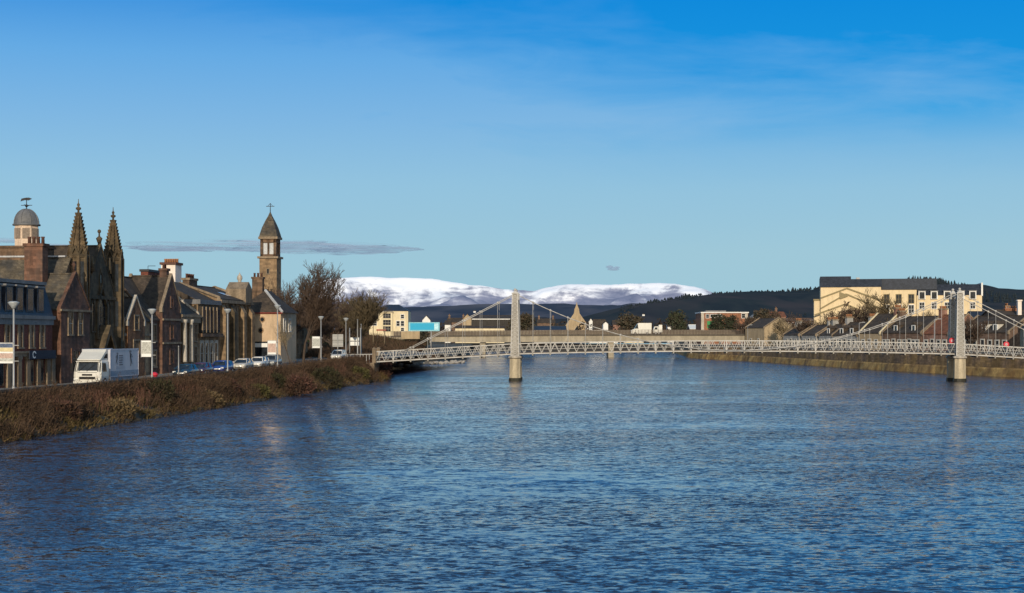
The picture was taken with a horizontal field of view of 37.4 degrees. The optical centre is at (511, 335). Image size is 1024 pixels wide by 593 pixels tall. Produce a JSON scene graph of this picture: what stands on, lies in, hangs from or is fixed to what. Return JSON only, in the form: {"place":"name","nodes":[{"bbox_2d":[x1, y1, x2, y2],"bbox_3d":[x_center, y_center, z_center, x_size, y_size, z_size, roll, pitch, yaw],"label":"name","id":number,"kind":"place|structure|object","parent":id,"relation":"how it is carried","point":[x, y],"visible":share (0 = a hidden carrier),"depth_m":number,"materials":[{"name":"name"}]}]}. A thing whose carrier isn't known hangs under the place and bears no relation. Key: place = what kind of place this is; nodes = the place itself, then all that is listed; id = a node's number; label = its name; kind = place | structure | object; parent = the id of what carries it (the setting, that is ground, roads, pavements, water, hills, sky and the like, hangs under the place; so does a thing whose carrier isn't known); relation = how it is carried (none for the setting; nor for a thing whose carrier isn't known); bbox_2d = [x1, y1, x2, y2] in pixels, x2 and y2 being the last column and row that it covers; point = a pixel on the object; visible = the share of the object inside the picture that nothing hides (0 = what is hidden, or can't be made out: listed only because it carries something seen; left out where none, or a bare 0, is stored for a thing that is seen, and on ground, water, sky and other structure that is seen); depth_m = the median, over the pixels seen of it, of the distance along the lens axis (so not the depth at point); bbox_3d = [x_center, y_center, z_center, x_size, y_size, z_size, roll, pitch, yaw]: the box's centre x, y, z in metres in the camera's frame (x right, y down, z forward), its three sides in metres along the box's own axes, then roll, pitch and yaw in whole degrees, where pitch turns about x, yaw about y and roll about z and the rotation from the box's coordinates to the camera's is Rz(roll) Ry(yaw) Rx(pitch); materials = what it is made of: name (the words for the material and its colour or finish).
{"place":"outdoors","nodes":[
{"label":"outdoors","id":0,"kind":"place"},
{"bbox_2d":[0,369,391,441],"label":"river bank","id":1,"kind":"structure","parent":0,"point":[136,414],"depth_m":114.71,"materials":[{"name":"plant"}]},
{"bbox_2d":[53,399,82,420],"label":"shrub","id":2,"kind":"object","parent":1,"relation":"on","point":[75,407],"visible":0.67,"depth_m":102.74,"materials":[{"name":"brown plant"}]},
{"bbox_2d":[104,396,139,416],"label":"shrub","id":3,"kind":"object","parent":1,"relation":"on","point":[121,404],"visible":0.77,"depth_m":111.48,"materials":[{"name":"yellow plant"}]},
{"bbox_2d":[0,365,304,397],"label":"parapet wall","id":4,"kind":"structure","parent":1,"relation":"on","point":[103,382],"depth_m":116.11,"materials":[{"name":"brown stone"}]},
{"bbox_2d":[143,378,177,404],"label":"shrub","id":5,"kind":"object","parent":1,"relation":"on","point":[167,387],"visible":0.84,"depth_m":122.49,"materials":[{"name":"green plant"}]},
{"bbox_2d":[8,357,381,414],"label":"red stem scrub","id":6,"kind":"object","parent":1,"relation":"on","point":[124,395],"visible":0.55,"depth_m":117.22,"materials":[{"name":"brown plant"}]},
{"bbox_2d":[0,377,390,442],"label":"bank stones","id":7,"kind":"object","parent":1,"relation":"on","point":[135,419],"visible":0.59,"depth_m":116.11,"materials":[{"name":"brown stone"}]},
{"bbox_2d":[0,351,392,441],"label":"bank scrub","id":8,"kind":"object","parent":1,"relation":"on","point":[32,410],"visible":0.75,"depth_m":122.58,"materials":[{"name":"brown plant"}]},
{"bbox_2d":[204,389,225,405],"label":"shrub","id":9,"kind":"object","parent":1,"relation":"on","point":[218,397],"visible":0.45,"depth_m":133.59,"materials":[{"name":"brown plant"}]},
{"bbox_2d":[250,383,271,397],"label":"shrub","id":10,"kind":"object","parent":1,"relation":"on","point":[264,390],"visible":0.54,"depth_m":149.48,"materials":[{"name":"green plant"}]},
{"bbox_2d":[269,371,286,389],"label":"shrub","id":11,"kind":"object","parent":1,"relation":"on","point":[275,377],"visible":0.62,"depth_m":159.33,"materials":[{"name":"green plant"}]},
{"bbox_2d":[283,373,317,395],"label":"shrub","id":12,"kind":"object","parent":1,"relation":"on","point":[306,385],"visible":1,"depth_m":159.52,"materials":[{"name":"brown plant"}]},
{"bbox_2d":[310,365,345,388],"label":"shrub","id":13,"kind":"object","parent":1,"relation":"on","point":[335,373],"visible":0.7,"depth_m":179.23,"materials":[{"name":"green plant"}]},
{"bbox_2d":[347,347,380,371],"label":"bridge abutment","id":14,"kind":"object","parent":1,"relation":"on","point":[374,354],"visible":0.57,"depth_m":213.72,"materials":[{"name":"stone"}]},
{"bbox_2d":[370,353,392,377],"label":"shrub","id":15,"kind":"object","parent":1,"relation":"on","point":[388,367],"visible":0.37,"depth_m":218.29,"materials":[{"name":"green plant"}]},
{"bbox_2d":[0,351,407,389],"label":"pavement","id":16,"kind":"structure","parent":0,"point":[159,375],"depth_m":162.31,"materials":[{"name":"grey concrete"}]},
{"bbox_2d":[8,301,19,388],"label":"street lamp","id":17,"kind":"object","parent":16,"relation":"on","point":[13,304],"visible":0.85,"depth_m":102.31,"materials":[{"name":"metal"}]},
{"bbox_2d":[0,342,18,363],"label":"banner panel","id":18,"kind":"object","parent":17,"relation":"attached to","point":[6,352],"visible":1,"depth_m":102.35,"materials":[{"name":"metal"}]},
{"bbox_2d":[301,301,354,357],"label":"bare tree","id":19,"kind":"object","parent":16,"relation":"on","point":[326,330],"visible":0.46,"depth_m":235.88,"materials":[{"name":"brown plant"}]},
{"bbox_2d":[124,240,418,254],"bbox_3d":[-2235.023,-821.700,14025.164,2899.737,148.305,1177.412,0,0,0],"label":"cloud","id":20,"kind":"structure","parent":0,"point":[336,248],"depth_m":13856.49,"materials":[{"name":"grey"}]},
{"bbox_2d":[235,352,431,369],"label":"road","id":21,"kind":"structure","parent":0,"point":[352,357],"depth_m":272.00,"materials":[{"name":"grey asphalt"}]},
{"bbox_2d":[71,348,138,382],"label":"box truck","id":22,"kind":"object","parent":21,"relation":"on","point":[92,363],"visible":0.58,"depth_m":131.88,"materials":[{"name":"white metal"}]},
{"bbox_2d":[173,364,198,374],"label":"parked car","id":23,"kind":"object","parent":21,"relation":"on","point":[191,368],"visible":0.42,"depth_m":158.55,"materials":[{"name":"blue paint"}]},
{"bbox_2d":[195,362,213,372],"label":"parked car","id":24,"kind":"object","parent":21,"relation":"on","point":[206,365],"visible":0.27,"depth_m":164.24,"materials":[{"name":"paint"}]},
{"bbox_2d":[212,360,233,371],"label":"parked car","id":25,"kind":"object","parent":21,"relation":"on","point":[219,364],"visible":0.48,"depth_m":171.76,"materials":[{"name":"blue paint"}]},
{"bbox_2d":[233,358,253,369],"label":"parked car","id":26,"kind":"object","parent":21,"relation":"on","point":[245,362],"visible":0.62,"depth_m":181.20,"materials":[{"name":"silver metal"}]},
{"bbox_2d":[252,356,268,366],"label":"parked car","id":27,"kind":"object","parent":21,"relation":"on","point":[259,360],"visible":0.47,"depth_m":188.60,"materials":[{"name":"white paint"}]},
{"bbox_2d":[264,354,281,366],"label":"parked car","id":28,"kind":"object","parent":21,"relation":"on","point":[272,358],"visible":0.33,"depth_m":193.09,"materials":[{"name":"grey paint"}]},
{"bbox_2d":[271,318,294,362],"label":"bare tree","id":29,"kind":"object","parent":21,"relation":"on","point":[284,337],"visible":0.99,"depth_m":206.89,"materials":[{"name":"brown plant"}]},
{"bbox_2d":[295,259,346,361],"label":"bare tree","id":30,"kind":"object","parent":21,"relation":"on","point":[311,295],"visible":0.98,"depth_m":209.44,"materials":[{"name":"brown plant"}]},
{"bbox_2d":[334,289,390,353],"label":"bare tree","id":31,"kind":"object","parent":21,"relation":"on","point":[368,313],"visible":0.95,"depth_m":248.92,"materials":[{"name":"brown plant"}]},
{"bbox_2d":[308,332,429,364],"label":"embankment","id":32,"kind":"structure","parent":0,"point":[354,352],"depth_m":326.26,"materials":[{"name":"brown plant"}]},
{"bbox_2d":[301,330,450,362],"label":"bank scrub","id":33,"kind":"object","parent":32,"relation":"on","point":[314,352],"visible":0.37,"depth_m":328.99,"materials":[{"name":"brown plant"}]},
{"bbox_2d":[401,331,419,338],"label":"garden wall","id":34,"kind":"structure","parent":32,"relation":"on","point":[410,334],"depth_m":352.00,"materials":[{"name":"stone"}]},
{"bbox_2d":[409,322,439,351],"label":"teal board","id":35,"kind":"object","parent":32,"relation":"on","point":[424,326],"visible":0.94,"depth_m":329.94,"materials":[{"name":"metal"}]},
{"bbox_2d":[311,349,477,364],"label":"gravel shore","id":36,"kind":"structure","parent":0,"point":[439,360],"depth_m":360.77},
{"bbox_2d":[385,360,464,364],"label":"shore stones","id":37,"kind":"object","parent":36,"relation":"on","point":[450,362],"visible":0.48,"depth_m":337.59,"materials":[{"name":"grey stone"}]},
{"bbox_2d":[382,351,457,358],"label":"pavement","id":38,"kind":"structure","parent":0,"point":[390,357],"depth_m":275.97,"materials":[{"name":"grey concrete"}]},
{"bbox_2d":[148,309,155,376],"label":"street lamp","id":39,"kind":"object","parent":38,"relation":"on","point":[151,311],"visible":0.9,"depth_m":130.36,"materials":[{"name":"metal"}]},
{"bbox_2d":[141,340,155,356],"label":"banner panel","id":40,"kind":"object","parent":39,"relation":"attached to","point":[146,348],"visible":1,"depth_m":130.26,"materials":[{"name":"fabric"}]},
{"bbox_2d":[274,305,280,363],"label":"street lamp","id":41,"kind":"object","parent":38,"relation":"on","point":[277,307],"visible":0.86,"depth_m":173.44,"materials":[{"name":"metal"}]},
{"bbox_2d":[267,340,275,354],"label":"banner panel","id":42,"kind":"object","parent":41,"relation":"attached to","point":[271,346],"visible":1,"depth_m":173.29,"materials":[{"name":"fabric"}]},
{"bbox_2d":[333,334,342,357],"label":"road sign","id":43,"kind":"object","parent":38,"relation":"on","point":[337,340],"visible":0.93,"depth_m":211.46,"materials":[{"name":"metal"}]},
{"bbox_2d":[306,303,645,331],"bbox_3d":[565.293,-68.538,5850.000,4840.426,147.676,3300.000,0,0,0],"label":"forested hill","id":44,"kind":"structure","parent":0,"point":[440,314],"depth_m":6025.63,"materials":[{"name":"green plant"}]},
{"bbox_2d":[0,352,1023,592],"bbox_3d":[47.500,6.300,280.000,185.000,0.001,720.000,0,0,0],"label":"river","id":45,"kind":"structure","parent":0,"point":[648,472],"depth_m":62.85,"materials":[{"name":"blue liquid"}]},
{"bbox_2d":[375,288,1023,381],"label":"suspension footbridge","id":46,"kind":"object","parent":45,"relation":"on","point":[956,357],"visible":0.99,"depth_m":211.70,"materials":[{"name":"paint"}]},
{"bbox_2d":[0,0,1023,343],"label":"sky","id":47,"kind":"structure","parent":0,"point":[718,146],"materials":[{"name":"blue"}]},
{"bbox_2d":[323,277,711,343],"bbox_3d":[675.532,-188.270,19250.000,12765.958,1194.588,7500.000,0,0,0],"label":"mountain","id":48,"kind":"structure","parent":0,"point":[413,292],"depth_m":19617.16,"materials":[{"name":"white snow"}]},
{"bbox_2d":[537,316,554,325],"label":"house","id":49,"kind":"structure","parent":0,"point":[543,322],"depth_m":761.40,"materials":[{"name":"brown stone"}]},
{"bbox_2d":[467,344,671,351],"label":"bank","id":50,"kind":"structure","parent":0,"point":[559,346],"depth_m":615.45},
{"bbox_2d":[308,341,1023,359],"bbox_3d":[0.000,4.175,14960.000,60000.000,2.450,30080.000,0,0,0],"label":"ground","id":51,"kind":"structure","parent":0,"point":[441,344],"depth_m":485.81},
{"bbox_2d":[0,278,55,387],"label":"brick building","id":52,"kind":"structure","parent":51,"relation":"on","point":[35,353],"depth_m":132.21,"materials":[{"name":"brown brick"}]},
{"bbox_2d":[17,324,24,348],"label":"window","id":53,"kind":"structure","parent":52,"relation":"in","point":[20,328],"depth_m":130.84,"materials":[{"name":"glass"}]},
{"bbox_2d":[28,325,35,348],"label":"window","id":54,"kind":"structure","parent":52,"relation":"in","point":[31,327],"depth_m":133.16,"materials":[{"name":"glass"}]},
{"bbox_2d":[39,325,45,348],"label":"window","id":55,"kind":"structure","parent":52,"relation":"in","point":[41,327],"depth_m":135.32,"materials":[{"name":"glass"}]},
{"bbox_2d":[0,198,71,285],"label":"slate roofed hall","id":56,"kind":"structure","parent":51,"relation":"on","point":[28,256],"depth_m":144.52,"materials":[{"name":"brown stone"}]},
{"bbox_2d":[6,199,123,348],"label":"church","id":57,"kind":"structure","parent":51,"relation":"on","point":[99,270],"depth_m":150.65,"materials":[{"name":"brown stone"}]},
{"bbox_2d":[95,283,108,338],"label":"window","id":58,"kind":"structure","parent":57,"relation":"in","point":[101,307],"depth_m":150.60,"materials":[{"name":"black glass"}]},
{"bbox_2d":[45,261,92,383],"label":"gabled house","id":59,"kind":"structure","parent":51,"relation":"on","point":[69,303],"depth_m":141.28,"materials":[{"name":"red stone"}]},
{"bbox_2d":[67,311,74,335],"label":"window","id":60,"kind":"structure","parent":59,"relation":"in","point":[70,314],"depth_m":141.20,"materials":[{"name":"glass"}]},
{"bbox_2d":[71,348,80,367],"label":"window","id":61,"kind":"structure","parent":59,"relation":"in","point":[75,352],"depth_m":142.27,"materials":[{"name":"black glass"}]},
{"bbox_2d":[77,312,84,335],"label":"window","id":62,"kind":"structure","parent":59,"relation":"in","point":[80,314],"depth_m":143.63,"materials":[{"name":"glass"}]},
{"bbox_2d":[124,269,159,375],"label":"stone house","id":63,"kind":"structure","parent":51,"relation":"on","point":[137,320],"depth_m":159.69,"materials":[{"name":"beige stone"}]},
{"bbox_2d":[124,264,181,374],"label":"narrow gabled building","id":64,"kind":"structure","parent":51,"relation":"on","point":[159,293],"depth_m":169.22,"materials":[{"name":"red stone"}]},
{"bbox_2d":[159,259,201,363],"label":"pilastered house","id":65,"kind":"structure","parent":51,"relation":"on","point":[191,316],"depth_m":179.75,"materials":[{"name":"white paint"}]},
{"bbox_2d":[175,282,222,363],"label":"bay fronted building","id":66,"kind":"structure","parent":51,"relation":"on","point":[208,310],"depth_m":185.00,"materials":[{"name":"beige stone"}]},
{"bbox_2d":[180,272,254,360],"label":"buttressed building","id":67,"kind":"structure","parent":51,"relation":"on","point":[236,298],"depth_m":199.26,"materials":[{"name":"beige stone"}]},
{"bbox_2d":[257,203,282,296],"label":"bell tower","id":68,"kind":"structure","parent":51,"relation":"on","point":[270,238],"depth_m":235.25,"materials":[{"name":"beige stone"}]},
{"bbox_2d":[251,289,297,361],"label":"peach house","id":69,"kind":"structure","parent":51,"relation":"on","point":[264,309],"depth_m":209.53,"materials":[{"name":"paint"}]},
{"bbox_2d":[251,273,307,358],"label":"old stone house","id":70,"kind":"structure","parent":51,"relation":"on","point":[258,288],"depth_m":235.27,"materials":[{"name":"beige stone"}]},
{"bbox_2d":[263,277,315,333],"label":"bare tree","id":71,"kind":"object","parent":51,"relation":"on","point":[286,294],"visible":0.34,"depth_m":226.63,"materials":[{"name":"brown plant"}]},
{"bbox_2d":[299,294,360,351],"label":"bare tree","id":72,"kind":"object","parent":51,"relation":"on","point":[340,329],"visible":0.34,"depth_m":261.47,"materials":[{"name":"brown plant"}]},
{"bbox_2d":[369,305,410,335],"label":"cream building","id":73,"kind":"structure","parent":51,"relation":"on","point":[396,318],"depth_m":481.20,"materials":[{"name":"beige paint"}]},
{"bbox_2d":[455,325,504,342],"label":"white terrace","id":74,"kind":"structure","parent":51,"relation":"on","point":[477,327],"depth_m":640.00,"materials":[{"name":"paint"}]},
{"bbox_2d":[471,315,530,329],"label":"long shed","id":75,"kind":"structure","parent":51,"relation":"on","point":[504,320],"depth_m":690.00,"materials":[{"name":"stone"}]},
{"bbox_2d":[505,312,537,342],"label":"leafy tree","id":76,"kind":"object","parent":51,"relation":"on","point":[525,320],"visible":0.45,"depth_m":654.14,"materials":[{"name":"green plant"}]},
{"bbox_2d":[534,326,566,342],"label":"house","id":77,"kind":"structure","parent":51,"relation":"on","point":[553,328],"depth_m":647.50,"materials":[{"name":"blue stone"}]},
{"bbox_2d":[382,330,744,356],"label":"road bridge","id":78,"kind":"structure","parent":51,"relation":"on","point":[483,337],"depth_m":446.00,"materials":[{"name":"beige concrete"}]},
{"bbox_2d":[631,323,651,331],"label":"white van","id":79,"kind":"object","parent":78,"relation":"on","point":[643,327],"depth_m":451.20,"materials":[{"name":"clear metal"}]},
{"bbox_2d":[564,303,585,341],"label":"chapel","id":80,"kind":"structure","parent":51,"relation":"on","point":[571,324],"depth_m":700.00,"materials":[{"name":"stone"}]},
{"bbox_2d":[356,317,813,342],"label":"town trees","id":81,"kind":"object","parent":51,"relation":"on","point":[609,325],"visible":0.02,"depth_m":715.75,"materials":[{"name":"brown plant"}]},
{"bbox_2d":[615,310,644,329],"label":"leafy tree","id":82,"kind":"object","parent":51,"relation":"on","point":[626,322],"visible":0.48,"depth_m":667.45,"materials":[{"name":"green plant"}]},
{"bbox_2d":[665,309,686,342],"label":"leafy tree","id":83,"kind":"object","parent":51,"relation":"on","point":[675,321],"visible":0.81,"depth_m":598.82,"materials":[{"name":"green plant"}]},
{"bbox_2d":[708,313,730,345],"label":"leafy tree","id":84,"kind":"object","parent":51,"relation":"on","point":[717,322],"visible":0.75,"depth_m":461.75,"materials":[{"name":"green plant"}]},
{"bbox_2d":[733,317,761,345],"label":"bare tree","id":85,"kind":"object","parent":51,"relation":"on","point":[743,325],"visible":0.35,"depth_m":447.89,"materials":[{"name":"brown plant"}]},
{"bbox_2d":[748,308,780,318],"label":"leafy tree","id":86,"kind":"object","parent":51,"relation":"on","point":[760,313],"visible":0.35,"depth_m":498.96,"materials":[{"name":"green plant"}]},
{"bbox_2d":[745,317,790,345],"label":"cottage","id":87,"kind":"structure","parent":51,"relation":"on","point":[759,328],"depth_m":434.29,"materials":[{"name":"paint"}]},
{"bbox_2d":[771,317,792,336],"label":"bare tree","id":88,"kind":"object","parent":51,"relation":"on","point":[781,326],"visible":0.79,"depth_m":419.61,"materials":[{"name":"brown plant"}]},
{"bbox_2d":[782,318,813,347],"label":"cottage","id":89,"kind":"structure","parent":51,"relation":"on","point":[791,334],"depth_m":375.03,"materials":[{"name":"paint"}]},
{"bbox_2d":[791,318,815,331],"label":"bare tree","id":90,"kind":"object","parent":51,"relation":"on","point":[804,324],"visible":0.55,"depth_m":371.42,"materials":[{"name":"brown plant"}]},
{"bbox_2d":[801,317,831,347],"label":"cottage","id":91,"kind":"structure","parent":51,"relation":"on","point":[812,333],"depth_m":364.93,"materials":[{"name":"stone"}]},
{"bbox_2d":[818,317,841,346],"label":"cottage","id":92,"kind":"structure","parent":51,"relation":"on","point":[826,333],"depth_m":357.17,"materials":[{"name":"paint"}]},
{"bbox_2d":[823,300,867,323],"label":"bare tree","id":93,"kind":"object","parent":51,"relation":"on","point":[841,315],"visible":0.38,"depth_m":369.96,"materials":[{"name":"brown plant"}]},
{"bbox_2d":[674,343,1023,377],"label":"river wall","id":94,"kind":"structure","parent":51,"relation":"on","point":[978,365],"depth_m":283.73,"materials":[{"name":"stone"}]},
{"bbox_2d":[831,314,874,349],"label":"cottage","id":95,"kind":"structure","parent":51,"relation":"on","point":[849,326],"depth_m":325.48,"materials":[{"name":"stone"}]},
{"bbox_2d":[858,305,902,349],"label":"cottage","id":96,"kind":"structure","parent":51,"relation":"on","point":[874,335],"depth_m":315.56,"materials":[{"name":"stone"}]},
{"bbox_2d":[857,288,911,315],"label":"bare tree","id":97,"kind":"object","parent":51,"relation":"on","point":[882,309],"visible":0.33,"depth_m":351.18,"materials":[{"name":"brown plant"}]},
{"bbox_2d":[813,276,982,324],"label":"yellow building","id":98,"kind":"structure","parent":51,"relation":"on","point":[836,292],"depth_m":381.31,"materials":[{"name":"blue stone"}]},
{"bbox_2d":[881,308,937,350],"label":"cottage","id":99,"kind":"structure","parent":51,"relation":"on","point":[896,332],"depth_m":305.55,"materials":[{"name":"grey stone"}]},
{"bbox_2d":[921,306,972,350],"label":"cottage","id":100,"kind":"structure","parent":51,"relation":"on","point":[929,334],"depth_m":295.59,"materials":[{"name":"pink stone"}]},
{"bbox_2d":[964,315,988,352],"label":"bare tree","id":101,"kind":"object","parent":51,"relation":"on","point":[975,329],"visible":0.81,"depth_m":266.65,"materials":[{"name":"brown plant"}]},
{"bbox_2d":[965,315,1023,351],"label":"cottage","id":102,"kind":"structure","parent":51,"relation":"on","point":[1000,332],"depth_m":277.56,"materials":[{"name":"brown stone"}]},
{"bbox_2d":[695,311,748,343],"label":"brick block","id":103,"kind":"structure","parent":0,"point":[703,318],"depth_m":520.00,"materials":[{"name":"white paint"}]},
{"bbox_2d":[534,285,1023,327],"bbox_3d":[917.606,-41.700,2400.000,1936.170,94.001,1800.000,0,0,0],"label":"forested hill","id":104,"kind":"structure","parent":0,"point":[797,304],"depth_m":2143.76,"materials":[{"name":"green plant"}]},
{"bbox_2d":[620,276,1023,320],"bbox_3d":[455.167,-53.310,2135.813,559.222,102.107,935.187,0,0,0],"label":"conifer wood","id":105,"kind":"object","parent":104,"relation":"on","point":[996,296],"visible":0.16,"depth_m":2500.12,"materials":[{"name":"green plant"}]},
{"bbox_2d":[981,310,1023,315],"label":"terraced house","id":106,"kind":"structure","parent":0,"point":[1003,312],"depth_m":314.63,"materials":[{"name":"grey stone"}]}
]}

